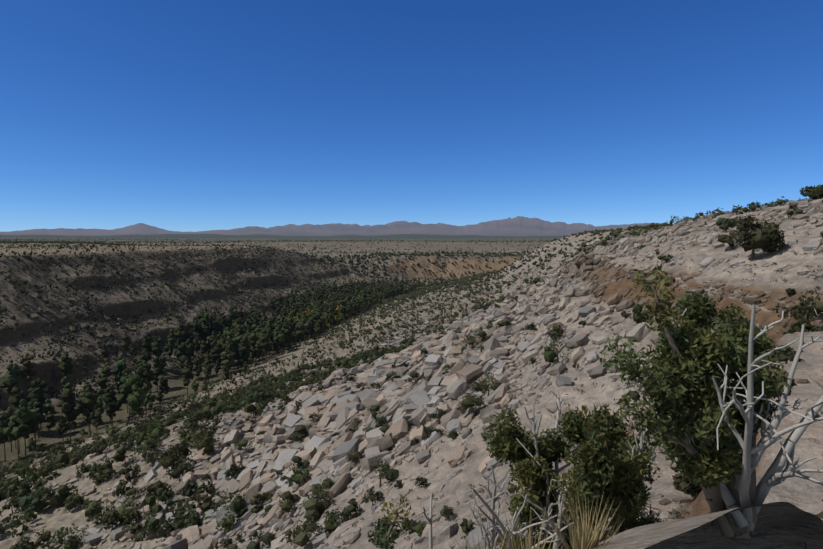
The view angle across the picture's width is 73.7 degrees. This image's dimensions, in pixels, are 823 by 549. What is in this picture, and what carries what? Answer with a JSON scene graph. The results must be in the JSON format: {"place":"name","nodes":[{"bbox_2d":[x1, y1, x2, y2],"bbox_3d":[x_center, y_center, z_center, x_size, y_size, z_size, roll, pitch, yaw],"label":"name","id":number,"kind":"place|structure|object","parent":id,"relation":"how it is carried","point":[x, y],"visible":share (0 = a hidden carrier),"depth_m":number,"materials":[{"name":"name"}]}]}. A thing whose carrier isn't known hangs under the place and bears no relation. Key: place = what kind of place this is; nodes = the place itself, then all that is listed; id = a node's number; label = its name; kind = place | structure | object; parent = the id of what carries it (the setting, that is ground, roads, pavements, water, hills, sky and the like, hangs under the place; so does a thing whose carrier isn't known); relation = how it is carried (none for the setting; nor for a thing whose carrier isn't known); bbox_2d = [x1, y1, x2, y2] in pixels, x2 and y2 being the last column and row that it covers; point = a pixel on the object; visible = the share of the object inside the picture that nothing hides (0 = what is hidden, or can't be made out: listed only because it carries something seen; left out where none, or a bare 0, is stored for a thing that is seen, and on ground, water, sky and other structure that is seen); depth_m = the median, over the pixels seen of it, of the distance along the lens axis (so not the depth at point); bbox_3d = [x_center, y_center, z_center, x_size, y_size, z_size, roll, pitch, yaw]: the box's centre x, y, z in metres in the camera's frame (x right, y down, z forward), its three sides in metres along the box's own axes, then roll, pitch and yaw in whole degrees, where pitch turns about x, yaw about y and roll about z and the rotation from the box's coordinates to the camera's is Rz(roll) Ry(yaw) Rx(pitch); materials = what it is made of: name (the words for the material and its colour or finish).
{"place":"outdoors","nodes":[
{"label":"outdoors","id":0,"kind":"place"},
{"bbox_2d":[0,208,822,548],"bbox_3d":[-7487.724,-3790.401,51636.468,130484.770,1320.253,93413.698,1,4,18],"label":"terrain","id":1,"kind":"structure","parent":0,"point":[790,508],"depth_m":160.35,"materials":[{"name":"beige soil"}]},
{"bbox_2d":[0,185,822,548],"bbox_3d":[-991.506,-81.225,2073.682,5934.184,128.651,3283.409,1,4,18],"label":"trees and shrubs","id":2,"kind":"object","parent":1,"relation":"on","point":[228,341],"visible":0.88,"depth_m":298.00,"materials":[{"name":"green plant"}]},
{"bbox_2d":[0,198,822,548],"bbox_3d":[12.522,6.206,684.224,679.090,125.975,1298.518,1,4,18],"label":"rocks","id":3,"kind":"object","parent":1,"relation":"on","point":[324,456],"visible":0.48,"depth_m":105.09,"materials":[{"name":"grey stone"}]},
{"bbox_2d":[53,205,822,548],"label":"grass tufts","id":4,"kind":"object","parent":1,"relation":"on","point":[675,511],"visible":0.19,"depth_m":71.91,"materials":[{"name":"green plant"}]},
{"bbox_2d":[374,263,822,548],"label":"plants","id":5,"kind":"object","parent":1,"relation":"on","point":[608,481],"depth_m":5.34,"materials":[{"name":"green plant"}]},
{"bbox_2d":[0,0,822,231],"label":"sky","id":6,"kind":"structure","parent":0,"point":[171,115],"materials":[{"name":"blue"}]}
]}

